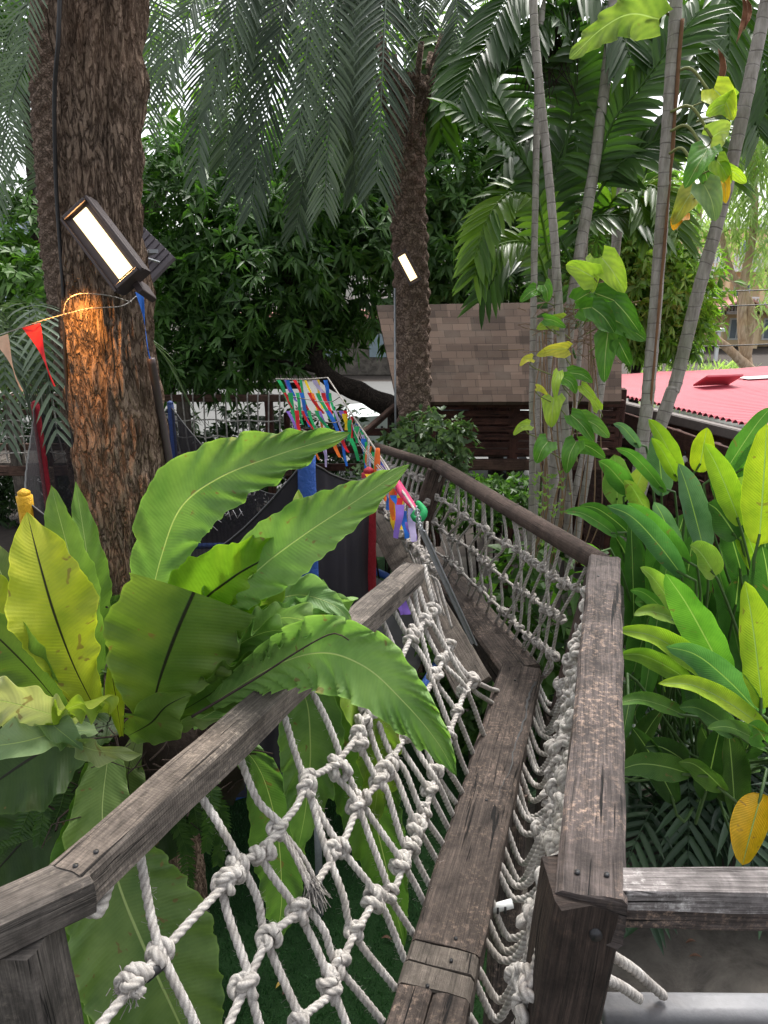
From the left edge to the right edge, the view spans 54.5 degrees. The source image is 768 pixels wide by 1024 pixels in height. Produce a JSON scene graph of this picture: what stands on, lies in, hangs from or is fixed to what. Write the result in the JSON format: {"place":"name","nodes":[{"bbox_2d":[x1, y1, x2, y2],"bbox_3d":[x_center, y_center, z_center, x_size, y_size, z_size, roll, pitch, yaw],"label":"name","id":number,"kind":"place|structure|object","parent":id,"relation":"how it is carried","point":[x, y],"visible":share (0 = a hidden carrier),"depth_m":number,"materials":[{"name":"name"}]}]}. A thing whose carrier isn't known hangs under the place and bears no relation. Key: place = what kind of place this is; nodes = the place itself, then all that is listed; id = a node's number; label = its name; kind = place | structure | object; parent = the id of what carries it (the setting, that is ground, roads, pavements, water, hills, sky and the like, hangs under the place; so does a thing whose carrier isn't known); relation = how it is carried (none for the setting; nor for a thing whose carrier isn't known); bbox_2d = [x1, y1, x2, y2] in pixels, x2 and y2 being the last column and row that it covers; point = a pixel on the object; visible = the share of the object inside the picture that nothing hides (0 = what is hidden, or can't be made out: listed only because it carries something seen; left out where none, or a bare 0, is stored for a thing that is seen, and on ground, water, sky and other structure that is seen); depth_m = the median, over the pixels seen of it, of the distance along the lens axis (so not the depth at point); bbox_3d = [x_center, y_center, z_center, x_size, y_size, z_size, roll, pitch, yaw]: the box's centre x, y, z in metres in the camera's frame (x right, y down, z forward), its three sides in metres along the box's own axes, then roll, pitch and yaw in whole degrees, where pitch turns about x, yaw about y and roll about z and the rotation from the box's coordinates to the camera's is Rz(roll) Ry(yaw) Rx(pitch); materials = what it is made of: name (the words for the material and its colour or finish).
{"place":"outdoors","nodes":[
{"label":"outdoors","id":0,"kind":"place"},
{"bbox_2d":[0,217,33,304],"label":"tall building","id":1,"kind":"structure","parent":0,"point":[23,250],"depth_m":56.20,"materials":[{"name":"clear glass"}]},
{"bbox_2d":[240,312,390,375],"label":"pale building","id":2,"kind":"structure","parent":0,"point":[368,367],"depth_m":29.57,"materials":[{"name":"concrete"}]},
{"bbox_2d":[369,334,386,356],"bbox_3d":[-0.125,-6.554,29.329,0.900,0.900,0.050,0,17,0],"label":"window","id":3,"kind":"structure","parent":2,"relation":"in","point":[373,349],"depth_m":29.33,"materials":[{"name":"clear glass"}]},
{"bbox_2d":[200,557,514,1023],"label":"turf floor","id":4,"kind":"structure","parent":0,"point":[374,920],"depth_m":3.95,"materials":[{"name":"green plant"}]},
{"bbox_2d":[0,0,193,431],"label":"date palm","id":5,"kind":"object","parent":4,"relation":"on","point":[38,65],"visible":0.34,"depth_m":6.77,"materials":[{"name":"green plant"}]},
{"bbox_2d":[0,295,203,464],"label":"palm","id":6,"kind":"object","parent":4,"relation":"on","point":[25,353],"visible":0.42,"depth_m":6.46,"materials":[{"name":"green plant"}]},
{"bbox_2d":[47,0,207,911],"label":"broad tree","id":7,"kind":"object","parent":4,"relation":"on","point":[116,450],"visible":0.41,"depth_m":2.41,"materials":[{"name":"brown plant"}]},
{"bbox_2d":[52,0,73,447],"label":"cable","id":8,"kind":"object","parent":7,"relation":"attached to","point":[54,96],"visible":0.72,"depth_m":2.29,"materials":[{"name":"black plastic"}]},
{"bbox_2d":[0,292,150,391],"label":"bunting string","id":9,"kind":"object","parent":7,"relation":"attached to","point":[34,333],"visible":1,"depth_m":2.30,"materials":[{"name":"red fabric"}]},
{"bbox_2d":[60,195,156,302],"bbox_3d":[-0.810,-0.797,2.271,0.268,0.304,0.202,6,18,20],"label":"floodlight","id":10,"kind":"object","parent":7,"relation":"attached to","point":[106,247],"visible":1,"depth_m":2.19,"materials":[{"name":"black metal"}]},
{"bbox_2d":[142,227,175,282],"bbox_3d":[-0.847,-0.959,2.769,0.222,0.258,0.505,-12,20,-34],"label":"ribbed panel","id":11,"kind":"object","parent":7,"relation":"attached to","point":[161,258],"visible":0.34,"depth_m":2.88,"materials":[{"name":"grey metal"}]},
{"bbox_2d":[147,357,172,463],"bbox_3d":[-0.780,-0.259,2.610,0.039,0.562,0.089,4,17,13],"label":"conduit","id":12,"kind":"object","parent":7,"relation":"attached to","point":[158,400],"visible":0.68,"depth_m":2.59,"materials":[{"name":"metal"}]},
{"bbox_2d":[0,428,456,1023],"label":"birds nest fern","id":13,"kind":"object","parent":7,"relation":"attached to","point":[182,644],"visible":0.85,"depth_m":1.98,"materials":[{"name":"green plant"}]},
{"bbox_2d":[0,780,73,855],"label":"sword fern","id":14,"kind":"object","parent":13,"relation":"attached to","point":[46,819],"visible":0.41,"depth_m":2.30,"materials":[{"name":"green plant"}]},
{"bbox_2d":[99,594,119,687],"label":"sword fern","id":15,"kind":"object","parent":13,"relation":"attached to","point":[114,598],"visible":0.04,"depth_m":2.33,"materials":[{"name":"green plant"}]},
{"bbox_2d":[170,786,231,888],"bbox_3d":[-0.589,1.014,2.385,0.219,0.462,0.153,10,19,29],"label":"sword fern","id":16,"kind":"object","parent":13,"relation":"hanging from","point":[183,834],"visible":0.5,"depth_m":2.35,"materials":[{"name":"green plant"}]},
{"bbox_2d":[0,382,299,523],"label":"rope walkway","id":17,"kind":"structure","parent":4,"relation":"on","point":[14,467],"depth_m":8.64,"materials":[{"name":"grey fabric"}]},
{"bbox_2d":[0,392,280,461],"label":"rope net","id":18,"kind":"object","parent":17,"relation":"hanging from","point":[184,421],"visible":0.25,"depth_m":8.60,"materials":[{"name":"grey fabric"}]},
{"bbox_2d":[16,400,436,916],"bbox_3d":[-1.618,0.428,5.506,4.139,2.615,4.140,0,17,0],"label":"trampoline","id":19,"kind":"object","parent":4,"relation":"on","point":[346,566],"visible":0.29,"depth_m":4.16,"materials":[{"name":"black plastic"}]},
{"bbox_2d":[275,377,427,614],"bbox_3d":[-0.125,-0.324,4.767,0.586,0.688,3.715,-5,17,-15],"label":"ribbon streamer","id":20,"kind":"object","parent":19,"relation":"hanging from","point":[395,507],"visible":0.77,"depth_m":5.12,"materials":[{"name":"multicoloured fabric"}]},
{"bbox_2d":[141,94,470,460],"bbox_3d":[-1.191,-2.389,9.453,4.689,5.748,3.136,-4,17,-13],"label":"mango tree","id":21,"kind":"object","parent":4,"relation":"on","point":[201,300],"visible":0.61,"depth_m":8.54,"materials":[{"name":"green plant"}]},
{"bbox_2d":[0,443,627,1023],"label":"rope bridge","id":22,"kind":"structure","parent":4,"relation":"on","point":[578,923],"depth_m":1.80,"materials":[{"name":"brown wood"}]},
{"bbox_2d":[86,564,499,1023],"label":"rope net","id":23,"kind":"object","parent":22,"relation":"hanging from","point":[130,979],"visible":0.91,"depth_m":1.88,"materials":[{"name":"white fabric"}]},
{"bbox_2d":[381,453,430,528],"bbox_3d":[0.102,-0.160,4.837,0.174,0.382,0.733,-10,19,-31],"label":"rope net","id":24,"kind":"object","parent":22,"relation":"hanging from","point":[418,478],"visible":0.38,"depth_m":4.73,"materials":[{"name":"grey fabric"}]},
{"bbox_2d":[366,439,452,628],"bbox_3d":[0.092,0.051,3.880,0.146,0.626,1.334,-5,17,-16],"label":"rope net","id":25,"kind":"object","parent":22,"relation":"attached to","point":[418,552],"visible":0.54,"depth_m":3.52,"materials":[{"name":"white fabric"}]},
{"bbox_2d":[423,475,586,682],"bbox_3d":[0.492,0.279,4.112,0.087,0.815,2.164,-5,17,-17],"label":"rope net","id":26,"kind":"object","parent":22,"relation":"hanging from","point":[552,654],"visible":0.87,"depth_m":3.63,"materials":[{"name":"white fabric"}]},
{"bbox_2d":[468,585,585,1023],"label":"rope net","id":27,"kind":"object","parent":22,"relation":"attached to","point":[517,996],"visible":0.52,"depth_m":2.22,"materials":[{"name":"white fabric"}]},
{"bbox_2d":[150,0,478,677],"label":"date palm","id":28,"kind":"object","parent":4,"relation":"on","point":[355,59],"visible":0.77,"depth_m":4.92,"materials":[{"name":"green plant"}]},
{"bbox_2d":[394,249,420,285],"bbox_3d":[0.171,-1.794,5.477,0.206,0.259,0.278,0,17,0],"label":"floodlight","id":29,"kind":"object","parent":28,"relation":"attached to","point":[407,267],"visible":1,"depth_m":5.36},
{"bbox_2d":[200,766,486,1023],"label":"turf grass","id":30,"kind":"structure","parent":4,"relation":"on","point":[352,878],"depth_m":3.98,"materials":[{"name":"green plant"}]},
{"bbox_2d":[336,448,454,578],"bbox_3d":[0.085,0.375,6.787,1.194,1.987,0.764,0,17,0],"label":"leafy shrub","id":31,"kind":"object","parent":4,"relation":"on","point":[359,476],"visible":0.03,"depth_m":6.70,"materials":[{"name":"green plant"}]},
{"bbox_2d":[376,404,483,672],"bbox_3d":[0.355,0.370,5.980,0.858,2.456,0.639,0,17,0],"label":"leafy shrub","id":32,"kind":"object","parent":4,"relation":"on","point":[453,439],"visible":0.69,"depth_m":5.61,"materials":[{"name":"green plant"}]},
{"bbox_2d":[0,381,744,502],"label":"street","id":33,"kind":"structure","parent":0,"point":[385,386],"depth_m":21.52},
{"bbox_2d":[340,403,526,479],"bbox_3d":[1.016,-1.594,13.909,3.603,1.660,1.700,0,17,0],"label":"parked car","id":34,"kind":"object","parent":33,"relation":"on","point":[370,417],"visible":0.11,"depth_m":13.23,"materials":[{"name":"paint"}]},
{"bbox_2d":[563,169,747,403],"bbox_3d":[3.934,-2.887,11.928,3.254,5.280,2.541,0,17,0],"label":"leafy tree","id":35,"kind":"object","parent":33,"relation":"on","point":[680,273],"visible":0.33,"depth_m":11.06,"materials":[{"name":"green plant"}]},
{"bbox_2d":[699,118,767,367],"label":"weeping tree","id":36,"kind":"object","parent":33,"relation":"on","point":[756,171],"visible":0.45,"depth_m":17.84,"materials":[{"name":"green plant"}]},
{"bbox_2d":[0,296,767,867],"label":"ground","id":37,"kind":"structure","parent":0,"point":[758,360],"depth_m":10.53,"materials":[{"name":"soil"}]},
{"bbox_2d":[0,0,222,427],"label":"leafy tree","id":38,"kind":"object","parent":37,"relation":"on","point":[21,275],"visible":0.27,"depth_m":10.58,"materials":[{"name":"green plant"}]},
{"bbox_2d":[0,389,384,528],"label":"hedge","id":39,"kind":"object","parent":37,"relation":"on","point":[7,490],"visible":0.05,"depth_m":10.65,"materials":[{"name":"green plant"}]},
{"bbox_2d":[142,0,511,224],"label":"leafy tree","id":40,"kind":"object","parent":37,"relation":"on","point":[400,36],"visible":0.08,"depth_m":11.49,"materials":[{"name":"green plant"}]},
{"bbox_2d":[284,404,440,545],"bbox_3d":[-0.252,-0.217,8.419,1.938,2.177,1.917,0,17,0],"label":"slat fence","id":41,"kind":"object","parent":37,"relation":"on","point":[370,429],"visible":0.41,"depth_m":9.10,"materials":[{"name":"red wood"}]},
{"bbox_2d":[435,471,555,607],"bbox_3d":[0.857,0.556,6.338,1.349,1.900,0.749,0,17,0],"label":"leafy shrub","id":42,"kind":"object","parent":37,"relation":"on","point":[509,492],"visible":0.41,"depth_m":6.03,"materials":[{"name":"green plant"}]},
{"bbox_2d":[366,66,627,534],"bbox_3d":[1.455,-2.691,9.843,3.692,6.102,2.993,0,17,0],"label":"mango tree","id":43,"kind":"object","parent":37,"relation":"on","point":[455,203],"visible":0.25,"depth_m":8.81,"materials":[{"name":"green plant"}]},
{"bbox_2d":[435,615,563,764],"bbox_3d":[0.947,1.306,5.475,1.379,1.169,1.048,-7,18,-23],"label":"leafy shrub","id":44,"kind":"object","parent":37,"relation":"on","point":[466,717],"visible":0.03,"depth_m":5.23,"materials":[{"name":"green plant"}]},
{"bbox_2d":[376,302,626,622],"bbox_3d":[1.087,-0.505,7.626,2.318,3.193,1.903,0,17,0],"label":"hut","id":45,"kind":"object","parent":37,"relation":"on","point":[480,377],"visible":0.53,"depth_m":6.83,"materials":[{"name":"brown wood"}]},
{"bbox_2d":[401,536,645,760],"bbox_3d":[1.050,1.050,5.287,2.034,1.803,0.860,0,17,0],"label":"leafy shrub","id":46,"kind":"object","parent":37,"relation":"on","point":[564,630],"visible":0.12,"depth_m":5.09,"materials":[{"name":"green plant"}]},
{"bbox_2d":[402,0,767,648],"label":"cane palm clump","id":47,"kind":"object","parent":37,"relation":"on","point":[556,164],"visible":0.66,"depth_m":4.89,"materials":[{"name":"green plant"}]},
{"bbox_2d":[513,245,645,562],"bbox_3d":[1.202,-0.639,4.714,0.930,1.981,0.834,0,17,0],"label":"philodendron","id":48,"kind":"object","parent":47,"relation":"attached to","point":[606,306],"visible":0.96,"depth_m":4.53,"materials":[{"name":"green plant"}]},
{"bbox_2d":[526,724,767,954],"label":"palm","id":49,"kind":"object","parent":37,"relation":"on","point":[673,832],"visible":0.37,"depth_m":3.88,"materials":[{"name":"green plant"}]},
{"bbox_2d":[530,672,767,863],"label":"palm","id":50,"kind":"object","parent":37,"relation":"on","point":[755,780],"visible":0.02,"depth_m":4.45,"materials":[{"name":"green plant"}]},
{"bbox_2d":[564,419,736,849],"bbox_3d":[1.474,0.829,4.094,0.880,2.671,1.634,12,21,35],"label":"paddle plant","id":51,"kind":"object","parent":37,"relation":"on","point":[661,467],"visible":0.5,"depth_m":3.80,"materials":[{"name":"green plant"}]},
{"bbox_2d":[620,0,683,647],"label":"leaning palm","id":52,"kind":"object","parent":37,"relation":"on","point":[672,72],"visible":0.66,"depth_m":4.25,"materials":[{"name":"plant"}]},
{"bbox_2d":[569,0,751,230],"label":"philodendron","id":53,"kind":"object","parent":52,"relation":"attached to","point":[635,20],"visible":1,"depth_m":3.94,"materials":[{"name":"green plant"}]},
{"bbox_2d":[575,408,728,591],"bbox_3d":[2.709,0.224,7.158,0.089,2.057,3.892,-3,17,-9],"label":"slat fence","id":54,"kind":"object","parent":37,"relation":"on","point":[683,440],"visible":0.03,"depth_m":7.06,"materials":[{"name":"red wood"}]},
{"bbox_2d":[608,424,705,471],"bbox_3d":[2.703,-0.540,6.812,0.060,0.150,3.747,-3,17,-9],"label":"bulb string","id":55,"kind":"object","parent":54,"relation":"attached to","point":[685,458],"visible":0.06,"depth_m":6.71,"materials":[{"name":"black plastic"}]},
{"bbox_2d":[538,366,767,593],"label":"red roof building","id":56,"kind":"structure","parent":37,"relation":"on","point":[739,396],"depth_m":8.03,"materials":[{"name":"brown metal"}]},
{"bbox_2d":[610,408,767,758],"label":"paddle plant","id":57,"kind":"object","parent":37,"relation":"on","point":[738,481],"visible":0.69,"depth_m":3.27,"materials":[{"name":"green plant"}]},
{"bbox_2d":[626,162,757,411],"bbox_3d":[8.750,-6.548,20.498,4.457,7.850,4.170,0,17,0],"label":"weeping tree","id":58,"kind":"object","parent":37,"relation":"on","point":[709,366],"visible":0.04,"depth_m":20.45,"materials":[{"name":"green plant"}]},
{"bbox_2d":[620,0,767,537],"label":"leaning palm","id":59,"kind":"object","parent":37,"relation":"on","point":[696,298],"visible":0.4,"depth_m":4.63,"materials":[{"name":"plant"}]},
{"bbox_2d":[623,514,767,864],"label":"paddle plant","id":60,"kind":"object","parent":37,"relation":"on","point":[704,649],"visible":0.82,"depth_m":2.93,"materials":[{"name":"green plant"}]},
{"bbox_2d":[628,707,767,866],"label":"palm","id":61,"kind":"object","parent":37,"relation":"on","point":[718,857],"visible":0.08,"depth_m":4.11,"materials":[{"name":"green plant"}]},
{"bbox_2d":[0,0,767,295],"label":"sky","id":62,"kind":"structure","parent":0,"point":[658,112],"materials":[{"name":"white"}]},
{"bbox_2d":[450,556,767,1023],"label":"concrete path","id":63,"kind":"structure","parent":0,"point":[731,962],"depth_m":3.83,"materials":[{"name":"grey concrete"}]},
{"bbox_2d":[601,867,767,1023],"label":"side railing","id":64,"kind":"object","parent":63,"relation":"on","point":[718,898],"visible":0.91,"depth_m":1.32,"materials":[{"name":"grey wood"}]},
{"bbox_2d":[609,952,667,1004],"bbox_3d":[0.527,1.002,1.592,0.225,0.198,0.057,-11,20,-32],"label":"hanging rope","id":65,"kind":"object","parent":64,"relation":"hanging from","point":[641,976],"visible":0.91,"depth_m":1.58,"materials":[{"name":"white fabric"}]},
{"bbox_2d":[670,328,724,360],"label":"white house","id":66,"kind":"structure","parent":0,"point":[716,350],"depth_m":35.39,"materials":[{"name":"paint"}]},
{"bbox_2d":[635,223,767,348],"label":"yellow house","id":67,"kind":"structure","parent":0,"point":[731,321],"depth_m":42.60,"materials":[{"name":"white paint"}]},
{"bbox_2d":[727,318,737,339],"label":"window","id":68,"kind":"structure","parent":67,"relation":"in","point":[732,330],"depth_m":43.69,"materials":[{"name":"grey glass"}]},
{"bbox_2d":[737,241,755,262],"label":"window","id":69,"kind":"structure","parent":67,"relation":"in","point":[744,241],"depth_m":42.39,"materials":[{"name":"grey glass"}]},
{"bbox_2d":[761,318,767,339],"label":"window","id":70,"kind":"structure","parent":67,"relation":"in","point":[764,336],"depth_m":43.73,"materials":[{"name":"grey glass"}]},
{"bbox_2d":[704,344,767,346],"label":"power line","id":71,"kind":"object","parent":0,"point":[738,345],"visible":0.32,"depth_m":14.31,"materials":[{"name":"black plastic"}]},
{"bbox_2d":[716,289,767,291],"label":"power line","id":72,"kind":"object","parent":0,"point":[749,290],"visible":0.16,"depth_m":13.94,"materials":[{"name":"black plastic"}]},
{"bbox_2d":[719,304,767,306],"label":"power line","id":73,"kind":"object","parent":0,"point":[745,305],"visible":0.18,"depth_m":14.05,"materials":[{"name":"black plastic"}]}
]}

